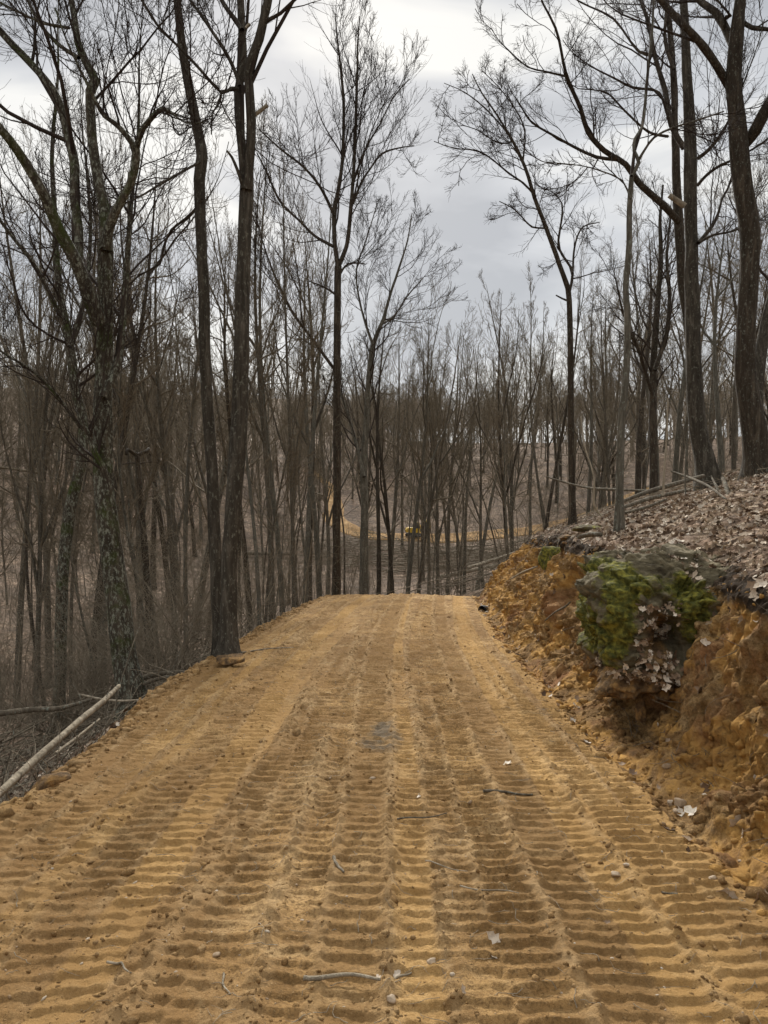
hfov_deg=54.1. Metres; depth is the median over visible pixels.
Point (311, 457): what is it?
tulip tree
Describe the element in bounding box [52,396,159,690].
tree
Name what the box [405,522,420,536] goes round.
excavator
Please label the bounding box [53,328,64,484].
tulip tree
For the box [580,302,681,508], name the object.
oak tree
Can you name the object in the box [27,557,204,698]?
shrub
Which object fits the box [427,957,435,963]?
stone
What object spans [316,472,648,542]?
road
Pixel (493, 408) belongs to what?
tree
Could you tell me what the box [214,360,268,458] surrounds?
oak tree
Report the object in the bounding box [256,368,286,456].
oak tree
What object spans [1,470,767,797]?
hillside ground
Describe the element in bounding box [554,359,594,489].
maple tree
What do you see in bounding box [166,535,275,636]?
shrub
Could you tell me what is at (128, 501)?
tree
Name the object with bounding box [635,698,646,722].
rock
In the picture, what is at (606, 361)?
oak tree
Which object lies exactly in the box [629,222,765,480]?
oak tree
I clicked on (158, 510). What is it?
oak tree
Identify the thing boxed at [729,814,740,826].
dry leaf
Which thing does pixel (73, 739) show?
fallen branch
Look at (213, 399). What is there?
oak tree
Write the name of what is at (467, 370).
oak tree
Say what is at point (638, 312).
oak tree
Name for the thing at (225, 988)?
stick
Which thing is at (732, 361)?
oak tree
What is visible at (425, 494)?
maple tree
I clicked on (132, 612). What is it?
shrub
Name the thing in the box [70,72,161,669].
maple tree
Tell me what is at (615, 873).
stone
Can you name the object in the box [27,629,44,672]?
shrub
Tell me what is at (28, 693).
shrub
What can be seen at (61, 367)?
oak tree
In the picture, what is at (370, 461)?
oak tree
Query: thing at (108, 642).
shrub
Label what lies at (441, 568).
ground
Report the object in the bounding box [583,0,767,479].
oak tree
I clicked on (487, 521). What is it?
oak tree
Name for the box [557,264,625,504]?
maple tree
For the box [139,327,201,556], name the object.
oak tree
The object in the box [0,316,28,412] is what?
oak tree
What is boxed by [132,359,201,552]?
oak tree
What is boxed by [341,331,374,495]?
oak tree
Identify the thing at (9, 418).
oak tree
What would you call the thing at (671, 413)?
woods
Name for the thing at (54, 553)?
tree
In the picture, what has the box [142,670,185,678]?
fallen log
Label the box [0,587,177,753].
shrub
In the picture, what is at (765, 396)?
oak tree
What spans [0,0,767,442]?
sky
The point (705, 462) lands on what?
oak tree
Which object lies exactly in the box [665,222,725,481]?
tulip tree
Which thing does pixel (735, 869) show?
bank rubble
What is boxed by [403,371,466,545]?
oak tree
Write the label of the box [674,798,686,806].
stone
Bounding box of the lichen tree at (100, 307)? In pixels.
[0,0,279,723]
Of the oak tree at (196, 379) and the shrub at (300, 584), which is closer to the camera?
the shrub at (300, 584)
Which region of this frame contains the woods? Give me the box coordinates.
[0,358,767,509]
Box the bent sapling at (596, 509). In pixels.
[581,417,601,516]
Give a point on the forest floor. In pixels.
(348, 508)
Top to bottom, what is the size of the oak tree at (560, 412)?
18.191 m
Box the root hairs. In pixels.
[466,525,767,863]
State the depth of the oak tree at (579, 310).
29.36 m
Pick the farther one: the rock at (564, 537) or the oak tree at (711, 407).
the oak tree at (711, 407)
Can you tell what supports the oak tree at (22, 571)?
on the forest floor
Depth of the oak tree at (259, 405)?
21.91 m
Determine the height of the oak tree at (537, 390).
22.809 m
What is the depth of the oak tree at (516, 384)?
132.31 m
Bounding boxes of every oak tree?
[0,102,127,708]
[0,180,142,688]
[0,198,216,518]
[0,228,32,459]
[0,292,35,519]
[0,293,64,508]
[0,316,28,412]
[0,368,16,457]
[0,399,23,440]
[2,59,176,700]
[2,344,74,529]
[7,374,70,506]
[19,298,116,555]
[26,352,75,494]
[32,303,92,523]
[64,146,215,662]
[66,230,185,609]
[66,344,200,493]
[74,105,237,710]
[82,324,142,553]
[113,283,194,589]
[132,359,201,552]
[138,220,348,641]
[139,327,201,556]
[144,303,178,378]
[146,366,186,445]
[153,99,315,621]
[158,307,194,439]
[160,325,189,453]
[166,328,213,442]
[173,335,214,538]
[180,200,257,632]
[180,337,217,457]
[183,355,231,440]
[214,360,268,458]
[217,361,257,448]
[249,159,333,598]
[250,351,280,473]
[255,199,357,600]
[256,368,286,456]
[265,357,388,594]
[291,371,320,465]
[301,385,371,570]
[309,356,351,470]
[313,176,468,594]
[318,367,407,525]
[319,340,434,593]
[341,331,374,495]
[346,271,417,594]
[354,302,465,594]
[368,377,420,547]
[374,351,401,443]
[383,302,511,593]
[385,386,489,580]
[394,310,500,594]
[397,259,471,593]
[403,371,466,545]
[412,334,449,449]
[430,326,538,588]
[453,292,566,559]
[455,321,481,459]
[459,0,701,482]
[466,369,551,552]
[474,303,561,590]
[479,338,512,464]
[484,331,515,424]
[488,365,546,470]
[495,342,525,439]
[518,362,576,476]
[519,354,588,487]
[523,329,564,457]
[524,331,557,494]
[532,321,566,502]
[535,347,660,505]
[542,359,589,479]
[544,229,606,529]
[562,234,645,506]
[564,266,708,466]
[564,350,600,430]
[574,319,604,444]
[575,352,635,503]
[578,321,607,399]
[580,164,724,495]
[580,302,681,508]
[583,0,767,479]
[595,158,673,484]
[598,189,704,497]
[604,311,667,483]
[617,277,675,488]
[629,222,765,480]
[630,232,681,484]
[630,318,665,469]
[630,366,667,445]
[631,331,671,445]
[635,173,767,444]
[639,0,767,490]
[660,332,682,451]
[660,333,707,444]
[661,168,767,469]
[663,217,767,334]
[665,155,767,472]
[672,332,726,447]
[675,328,766,462]
[688,340,739,461]
[700,109,767,409]
[701,338,731,394]
[702,245,767,393]
[702,276,767,420]
[705,338,734,388]
[711,303,763,454]
[718,297,737,460]
[725,148,767,355]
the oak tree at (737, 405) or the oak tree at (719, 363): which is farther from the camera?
the oak tree at (719, 363)
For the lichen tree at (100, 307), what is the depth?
8.96 m
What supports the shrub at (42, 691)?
on the hillside ground at (691, 536)
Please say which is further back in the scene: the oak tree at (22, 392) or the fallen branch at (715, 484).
the oak tree at (22, 392)
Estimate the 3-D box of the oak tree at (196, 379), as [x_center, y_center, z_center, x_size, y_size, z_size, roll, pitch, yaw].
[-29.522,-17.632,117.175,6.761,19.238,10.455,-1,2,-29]
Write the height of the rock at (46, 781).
0.066 m
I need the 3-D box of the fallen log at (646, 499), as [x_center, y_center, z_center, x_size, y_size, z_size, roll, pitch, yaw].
[3.912,-0.196,10.814,1.492,0.294,0.090,-1,2,-33]
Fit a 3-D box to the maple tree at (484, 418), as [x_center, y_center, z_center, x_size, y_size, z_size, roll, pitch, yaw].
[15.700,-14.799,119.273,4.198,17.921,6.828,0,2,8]
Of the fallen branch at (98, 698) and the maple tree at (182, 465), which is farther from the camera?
the maple tree at (182, 465)
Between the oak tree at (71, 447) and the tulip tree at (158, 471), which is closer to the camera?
the oak tree at (71, 447)
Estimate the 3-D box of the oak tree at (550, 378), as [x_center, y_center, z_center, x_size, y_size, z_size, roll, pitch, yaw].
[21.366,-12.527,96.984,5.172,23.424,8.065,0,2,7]
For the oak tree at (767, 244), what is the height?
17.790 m
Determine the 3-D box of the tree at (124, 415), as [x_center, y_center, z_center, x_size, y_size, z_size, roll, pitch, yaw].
[-4.888,-0.107,13.148,2.790,7.676,2.526,-4,5,-22]
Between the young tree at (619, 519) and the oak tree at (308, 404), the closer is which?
the young tree at (619, 519)
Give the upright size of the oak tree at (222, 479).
18.999 m
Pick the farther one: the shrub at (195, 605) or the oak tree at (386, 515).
the oak tree at (386, 515)
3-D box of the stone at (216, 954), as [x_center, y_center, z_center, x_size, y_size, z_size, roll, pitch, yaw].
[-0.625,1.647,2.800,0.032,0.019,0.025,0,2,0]
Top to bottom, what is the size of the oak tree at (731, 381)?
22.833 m
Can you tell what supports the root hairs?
attached to the earth bank
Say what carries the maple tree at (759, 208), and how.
on the forest floor
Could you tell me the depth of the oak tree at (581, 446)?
41.41 m
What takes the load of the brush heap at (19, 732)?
on the forest floor
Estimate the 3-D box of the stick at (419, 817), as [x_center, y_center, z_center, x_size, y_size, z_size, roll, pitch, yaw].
[0.218,1.698,4.197,0.301,0.017,0.034,-1,2,-19]
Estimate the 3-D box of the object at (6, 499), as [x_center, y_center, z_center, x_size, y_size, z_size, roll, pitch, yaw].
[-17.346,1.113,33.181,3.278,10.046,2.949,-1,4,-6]
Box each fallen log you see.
[0,684,120,797]
[0,698,92,715]
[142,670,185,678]
[143,675,172,685]
[441,563,500,578]
[467,551,514,568]
[475,555,509,566]
[546,476,656,491]
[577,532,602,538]
[624,474,704,501]
[624,488,690,508]
[625,498,666,513]
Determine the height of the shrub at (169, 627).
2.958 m
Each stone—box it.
[212,952,220,956]
[387,994,395,1003]
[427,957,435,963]
[611,871,620,876]
[662,763,670,768]
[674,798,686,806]
[708,875,716,879]
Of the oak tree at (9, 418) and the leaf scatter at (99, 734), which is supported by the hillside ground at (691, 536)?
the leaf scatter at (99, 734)
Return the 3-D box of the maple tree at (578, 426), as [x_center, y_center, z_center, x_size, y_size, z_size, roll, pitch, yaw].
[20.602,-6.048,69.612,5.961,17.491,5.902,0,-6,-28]
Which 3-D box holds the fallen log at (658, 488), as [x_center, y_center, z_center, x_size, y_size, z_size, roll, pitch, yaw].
[4.340,-0.370,11.576,2.471,0.465,0.102,-1,2,-41]
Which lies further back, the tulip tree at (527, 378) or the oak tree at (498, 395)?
the tulip tree at (527, 378)
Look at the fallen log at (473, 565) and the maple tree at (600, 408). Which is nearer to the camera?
the fallen log at (473, 565)
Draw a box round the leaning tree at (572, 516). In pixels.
[430,52,656,526]
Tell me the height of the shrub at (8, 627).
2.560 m
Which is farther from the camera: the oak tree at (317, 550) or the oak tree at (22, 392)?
the oak tree at (22, 392)
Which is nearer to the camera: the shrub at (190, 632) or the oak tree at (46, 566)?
the shrub at (190, 632)
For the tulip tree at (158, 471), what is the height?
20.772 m
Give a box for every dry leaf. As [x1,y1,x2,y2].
[393,970,400,976]
[487,931,499,943]
[676,806,684,815]
[684,805,697,815]
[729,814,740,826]
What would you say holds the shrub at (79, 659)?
on the hillside ground at (691, 536)
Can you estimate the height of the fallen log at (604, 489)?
0.265 m
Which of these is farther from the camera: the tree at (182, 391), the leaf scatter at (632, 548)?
the tree at (182, 391)
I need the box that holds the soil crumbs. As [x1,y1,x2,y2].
[0,606,767,1023]
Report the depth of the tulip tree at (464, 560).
43.43 m
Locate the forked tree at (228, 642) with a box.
[99,0,375,656]
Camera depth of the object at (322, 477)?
32.91 m
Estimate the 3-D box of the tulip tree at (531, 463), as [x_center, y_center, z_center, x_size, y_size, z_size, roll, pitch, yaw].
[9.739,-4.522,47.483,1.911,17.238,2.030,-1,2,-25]
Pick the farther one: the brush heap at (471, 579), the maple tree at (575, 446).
the maple tree at (575, 446)
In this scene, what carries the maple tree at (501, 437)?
on the forest floor
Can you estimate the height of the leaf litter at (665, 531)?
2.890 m
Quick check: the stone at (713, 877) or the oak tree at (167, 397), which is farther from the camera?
the oak tree at (167, 397)
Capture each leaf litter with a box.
[0,714,124,800]
[530,469,767,591]
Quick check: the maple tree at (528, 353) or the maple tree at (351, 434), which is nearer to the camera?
the maple tree at (528, 353)
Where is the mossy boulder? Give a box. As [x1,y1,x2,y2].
[574,543,728,702]
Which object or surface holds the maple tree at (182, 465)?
on the forest floor
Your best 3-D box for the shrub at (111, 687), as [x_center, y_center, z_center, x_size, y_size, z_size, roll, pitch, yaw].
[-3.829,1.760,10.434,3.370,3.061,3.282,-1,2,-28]
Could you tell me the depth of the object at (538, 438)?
43.02 m
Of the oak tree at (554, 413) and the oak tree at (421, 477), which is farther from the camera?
the oak tree at (554, 413)
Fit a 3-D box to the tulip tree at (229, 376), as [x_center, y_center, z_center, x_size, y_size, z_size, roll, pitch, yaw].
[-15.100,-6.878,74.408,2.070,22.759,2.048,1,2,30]
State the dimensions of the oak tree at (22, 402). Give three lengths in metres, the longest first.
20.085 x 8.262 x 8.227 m
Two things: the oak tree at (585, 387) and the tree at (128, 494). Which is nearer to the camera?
the tree at (128, 494)
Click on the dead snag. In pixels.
(144, 549)
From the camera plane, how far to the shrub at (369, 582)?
39.55 m
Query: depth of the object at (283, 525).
35.61 m
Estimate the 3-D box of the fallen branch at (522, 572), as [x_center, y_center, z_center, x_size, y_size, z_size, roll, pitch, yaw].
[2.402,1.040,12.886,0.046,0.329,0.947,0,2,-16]
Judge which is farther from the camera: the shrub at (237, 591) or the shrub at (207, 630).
the shrub at (237, 591)
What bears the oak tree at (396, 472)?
on the forest floor
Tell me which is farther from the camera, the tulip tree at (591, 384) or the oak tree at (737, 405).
the oak tree at (737, 405)
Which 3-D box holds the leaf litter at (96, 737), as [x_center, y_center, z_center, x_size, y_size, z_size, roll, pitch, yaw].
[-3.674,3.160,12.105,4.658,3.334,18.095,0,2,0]
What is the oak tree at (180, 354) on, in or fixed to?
on the forest floor
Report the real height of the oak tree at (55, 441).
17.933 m
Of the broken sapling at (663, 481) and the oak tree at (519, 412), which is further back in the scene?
the oak tree at (519, 412)
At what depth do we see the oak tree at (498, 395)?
35.84 m
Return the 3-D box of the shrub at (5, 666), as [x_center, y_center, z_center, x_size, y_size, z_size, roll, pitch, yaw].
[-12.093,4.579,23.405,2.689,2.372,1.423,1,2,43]
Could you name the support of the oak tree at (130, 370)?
on the forest floor
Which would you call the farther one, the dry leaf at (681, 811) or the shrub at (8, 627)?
the shrub at (8, 627)
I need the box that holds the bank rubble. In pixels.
[473,538,767,915]
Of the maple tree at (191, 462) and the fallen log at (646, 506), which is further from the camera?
the maple tree at (191, 462)
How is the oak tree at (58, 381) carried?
on the forest floor
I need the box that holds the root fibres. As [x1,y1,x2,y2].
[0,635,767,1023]
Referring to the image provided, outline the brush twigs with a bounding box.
[0,573,306,803]
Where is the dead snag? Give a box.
[122,447,167,680]
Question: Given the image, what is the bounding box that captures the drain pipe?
[478,605,486,610]
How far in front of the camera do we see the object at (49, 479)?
28.15 m
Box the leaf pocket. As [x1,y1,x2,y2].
[595,601,689,691]
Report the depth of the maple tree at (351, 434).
104.25 m
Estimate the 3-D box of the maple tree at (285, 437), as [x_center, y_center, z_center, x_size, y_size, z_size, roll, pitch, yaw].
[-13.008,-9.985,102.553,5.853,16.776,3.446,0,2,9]
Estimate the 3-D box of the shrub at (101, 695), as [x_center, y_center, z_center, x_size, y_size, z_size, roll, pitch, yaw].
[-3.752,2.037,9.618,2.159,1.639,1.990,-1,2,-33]
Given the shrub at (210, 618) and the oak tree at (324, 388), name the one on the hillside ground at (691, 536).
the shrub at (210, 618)
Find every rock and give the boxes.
[35,771,71,790]
[216,653,244,664]
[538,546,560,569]
[560,534,571,539]
[572,524,600,531]
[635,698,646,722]
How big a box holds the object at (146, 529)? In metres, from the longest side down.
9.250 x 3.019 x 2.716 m
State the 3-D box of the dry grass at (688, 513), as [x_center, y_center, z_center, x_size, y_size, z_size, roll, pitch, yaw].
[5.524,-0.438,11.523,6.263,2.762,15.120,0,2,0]
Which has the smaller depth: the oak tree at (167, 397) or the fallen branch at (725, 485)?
the fallen branch at (725, 485)
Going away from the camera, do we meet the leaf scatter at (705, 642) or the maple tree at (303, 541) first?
the leaf scatter at (705, 642)
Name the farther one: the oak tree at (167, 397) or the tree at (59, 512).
the oak tree at (167, 397)
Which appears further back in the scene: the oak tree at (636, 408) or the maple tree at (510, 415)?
the oak tree at (636, 408)
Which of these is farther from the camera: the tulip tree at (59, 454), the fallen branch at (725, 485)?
the tulip tree at (59, 454)
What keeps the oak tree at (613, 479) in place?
on the forest floor
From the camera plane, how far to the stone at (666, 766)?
4.85 m
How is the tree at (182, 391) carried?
on the forest floor
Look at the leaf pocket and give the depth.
5.69 m
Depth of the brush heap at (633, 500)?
13.82 m
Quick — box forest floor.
[0,388,741,757]
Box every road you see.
[0,593,767,1023]
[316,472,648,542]
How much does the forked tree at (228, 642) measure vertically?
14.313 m
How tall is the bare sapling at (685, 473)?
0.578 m
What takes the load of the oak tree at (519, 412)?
on the forest floor
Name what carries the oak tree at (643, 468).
on the forest floor
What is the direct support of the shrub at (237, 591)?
on the forest floor
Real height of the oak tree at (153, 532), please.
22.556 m
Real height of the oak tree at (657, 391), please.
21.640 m
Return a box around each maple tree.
[0,189,130,728]
[7,336,25,455]
[8,356,50,478]
[32,127,195,664]
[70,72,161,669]
[113,315,215,612]
[158,384,206,545]
[169,372,198,501]
[174,386,189,503]
[211,223,269,625]
[214,89,304,615]
[223,124,324,606]
[243,390,279,570]
[271,387,308,496]
[274,378,317,556]
[278,363,321,604]
[303,376,353,530]
[327,369,362,498]
[351,364,372,481]
[396,327,474,594]
[401,371,451,512]
[416,325,461,594]
[418,376,490,569]
[462,378,481,485]
[471,363,496,471]
[475,270,548,551]
[486,387,516,508]
[509,262,559,527]
[523,396,542,460]
[540,358,552,461]
[548,384,564,509]
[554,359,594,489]
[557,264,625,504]
[574,365,635,504]
[580,316,640,510]
[588,363,615,476]
[663,285,709,482]
[755,181,767,281]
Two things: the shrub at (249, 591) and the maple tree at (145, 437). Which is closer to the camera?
the shrub at (249, 591)
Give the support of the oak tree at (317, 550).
on the forest floor
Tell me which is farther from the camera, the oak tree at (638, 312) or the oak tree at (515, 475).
the oak tree at (515, 475)
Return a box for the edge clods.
[0,595,330,829]
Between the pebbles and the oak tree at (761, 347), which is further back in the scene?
the oak tree at (761, 347)
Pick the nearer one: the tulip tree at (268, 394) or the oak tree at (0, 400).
the oak tree at (0, 400)
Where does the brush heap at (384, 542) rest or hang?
on the forest floor
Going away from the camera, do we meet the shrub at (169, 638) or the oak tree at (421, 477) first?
the shrub at (169, 638)
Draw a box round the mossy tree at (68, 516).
[0,0,185,735]
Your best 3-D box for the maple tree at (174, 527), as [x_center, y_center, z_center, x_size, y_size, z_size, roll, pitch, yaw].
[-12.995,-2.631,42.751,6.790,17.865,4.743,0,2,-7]
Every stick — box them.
[106,960,131,973]
[222,972,230,994]
[242,647,292,652]
[303,972,380,980]
[332,855,344,872]
[394,972,411,978]
[397,813,446,819]
[425,860,466,871]
[460,885,518,892]
[483,789,532,795]
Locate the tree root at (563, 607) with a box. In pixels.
[545,601,570,620]
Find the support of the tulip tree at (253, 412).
on the forest floor
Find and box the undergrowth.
[0,391,767,720]
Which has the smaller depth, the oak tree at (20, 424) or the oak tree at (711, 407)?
the oak tree at (711, 407)
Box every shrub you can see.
[0,514,252,685]
[0,531,209,719]
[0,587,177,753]
[0,592,110,748]
[0,601,28,655]
[0,604,94,756]
[0,639,112,742]
[0,640,12,690]
[0,649,54,748]
[0,667,50,733]
[1,612,187,735]
[1,630,14,684]
[12,660,50,722]
[13,599,108,681]
[16,415,338,669]
[26,601,162,713]
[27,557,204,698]
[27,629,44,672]
[29,476,294,696]
[39,597,112,718]
[41,592,185,713]
[70,539,239,690]
[81,572,210,666]
[98,575,209,671]
[105,589,243,685]
[153,527,334,631]
[160,569,276,654]
[160,597,247,654]
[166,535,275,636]
[189,573,288,628]
[199,581,262,647]
[277,568,322,603]
[348,563,403,594]
[454,530,518,581]
[473,489,579,550]
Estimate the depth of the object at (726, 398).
51.27 m
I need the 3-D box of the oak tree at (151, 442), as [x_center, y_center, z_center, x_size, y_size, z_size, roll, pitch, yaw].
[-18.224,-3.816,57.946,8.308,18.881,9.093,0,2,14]
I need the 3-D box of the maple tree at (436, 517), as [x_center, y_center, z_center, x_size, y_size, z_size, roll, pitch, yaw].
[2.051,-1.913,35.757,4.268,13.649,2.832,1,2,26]
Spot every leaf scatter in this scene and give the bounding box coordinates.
[0,698,142,799]
[476,540,767,902]
[592,539,736,591]
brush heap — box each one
[0,630,242,772]
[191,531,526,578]
[221,522,492,568]
[375,492,634,595]
[516,468,767,567]
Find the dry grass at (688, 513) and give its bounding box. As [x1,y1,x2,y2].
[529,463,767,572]
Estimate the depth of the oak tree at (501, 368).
128.74 m
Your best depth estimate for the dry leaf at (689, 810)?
4.23 m
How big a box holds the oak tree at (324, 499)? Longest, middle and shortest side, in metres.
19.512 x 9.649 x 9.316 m
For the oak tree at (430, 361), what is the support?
on the forest floor
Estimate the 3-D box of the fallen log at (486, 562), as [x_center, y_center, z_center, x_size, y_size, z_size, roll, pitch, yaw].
[4.902,1.446,27.141,3.863,0.906,0.091,-1,2,-28]
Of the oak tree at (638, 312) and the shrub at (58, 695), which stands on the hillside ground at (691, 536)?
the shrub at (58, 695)
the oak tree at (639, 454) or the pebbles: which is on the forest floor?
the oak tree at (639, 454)
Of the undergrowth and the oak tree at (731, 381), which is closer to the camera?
the undergrowth
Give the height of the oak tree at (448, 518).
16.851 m
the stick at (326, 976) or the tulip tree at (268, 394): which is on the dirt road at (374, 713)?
the stick at (326, 976)
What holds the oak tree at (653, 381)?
on the hillside ground at (691, 536)
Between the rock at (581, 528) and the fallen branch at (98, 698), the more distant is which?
the rock at (581, 528)
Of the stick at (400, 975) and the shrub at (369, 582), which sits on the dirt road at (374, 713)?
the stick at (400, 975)
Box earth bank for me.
[475,534,767,915]
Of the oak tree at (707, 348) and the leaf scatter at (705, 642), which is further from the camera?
the oak tree at (707, 348)
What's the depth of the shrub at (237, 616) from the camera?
23.99 m
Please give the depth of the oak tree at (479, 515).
39.98 m
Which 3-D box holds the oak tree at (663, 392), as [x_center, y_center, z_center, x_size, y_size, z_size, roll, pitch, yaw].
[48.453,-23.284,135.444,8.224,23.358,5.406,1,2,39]
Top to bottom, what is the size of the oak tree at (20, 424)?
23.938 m
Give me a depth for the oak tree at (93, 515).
65.30 m
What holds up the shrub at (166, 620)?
on the forest floor
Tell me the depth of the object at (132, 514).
43.12 m
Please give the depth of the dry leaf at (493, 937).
2.89 m
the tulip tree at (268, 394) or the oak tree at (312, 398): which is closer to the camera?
the oak tree at (312, 398)
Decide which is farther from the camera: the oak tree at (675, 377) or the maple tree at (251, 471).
the oak tree at (675, 377)
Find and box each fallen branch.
[54,718,99,754]
[78,693,141,701]
[511,566,537,578]
[670,470,726,498]
[711,475,720,490]
[720,475,729,493]
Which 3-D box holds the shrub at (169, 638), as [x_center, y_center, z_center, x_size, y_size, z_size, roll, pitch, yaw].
[-4.145,2.632,15.202,2.709,2.202,2.860,0,2,11]
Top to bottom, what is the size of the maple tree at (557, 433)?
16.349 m
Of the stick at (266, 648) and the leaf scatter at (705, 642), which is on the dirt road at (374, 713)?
the stick at (266, 648)
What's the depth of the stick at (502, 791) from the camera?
4.61 m
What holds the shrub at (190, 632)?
on the hillside ground at (691, 536)
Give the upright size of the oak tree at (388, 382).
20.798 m
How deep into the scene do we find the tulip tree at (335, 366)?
21.22 m
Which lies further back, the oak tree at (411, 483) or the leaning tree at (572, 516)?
the oak tree at (411, 483)
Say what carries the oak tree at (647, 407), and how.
on the forest floor
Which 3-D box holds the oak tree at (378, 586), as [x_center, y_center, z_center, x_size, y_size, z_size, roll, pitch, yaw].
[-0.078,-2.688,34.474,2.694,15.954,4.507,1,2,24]
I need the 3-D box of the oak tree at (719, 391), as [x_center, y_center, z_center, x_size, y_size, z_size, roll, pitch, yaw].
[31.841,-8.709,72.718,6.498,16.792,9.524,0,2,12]
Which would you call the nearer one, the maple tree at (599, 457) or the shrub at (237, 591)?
the shrub at (237, 591)
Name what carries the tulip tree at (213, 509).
on the hillside ground at (691, 536)
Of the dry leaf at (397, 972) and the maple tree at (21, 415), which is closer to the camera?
the dry leaf at (397, 972)
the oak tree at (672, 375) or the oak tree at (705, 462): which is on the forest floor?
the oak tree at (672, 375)
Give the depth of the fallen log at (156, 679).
9.10 m
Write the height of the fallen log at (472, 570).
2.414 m
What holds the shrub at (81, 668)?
on the hillside ground at (691, 536)
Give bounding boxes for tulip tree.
[0,0,223,654]
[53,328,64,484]
[148,342,162,506]
[170,202,221,669]
[211,353,225,484]
[223,348,233,425]
[226,0,431,594]
[248,343,262,483]
[264,343,272,439]
[299,177,343,602]
[408,357,416,494]
[457,355,484,593]
[521,330,533,459]
[525,301,557,534]
[574,283,606,512]
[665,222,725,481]
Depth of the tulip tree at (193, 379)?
19.73 m
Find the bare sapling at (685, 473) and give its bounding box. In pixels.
[684,449,686,493]
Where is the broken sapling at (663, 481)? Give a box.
[662,398,667,494]
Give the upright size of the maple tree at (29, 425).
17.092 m
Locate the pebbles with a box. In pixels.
[2,613,758,1020]
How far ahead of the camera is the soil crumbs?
3.38 m
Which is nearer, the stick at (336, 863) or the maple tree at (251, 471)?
the stick at (336, 863)
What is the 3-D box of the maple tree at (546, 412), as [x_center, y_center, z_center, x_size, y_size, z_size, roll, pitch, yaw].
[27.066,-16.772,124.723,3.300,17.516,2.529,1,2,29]
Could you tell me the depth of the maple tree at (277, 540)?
25.64 m
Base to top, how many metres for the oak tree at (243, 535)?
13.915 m
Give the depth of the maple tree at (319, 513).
76.13 m
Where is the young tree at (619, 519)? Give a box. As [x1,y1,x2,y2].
[508,0,767,531]

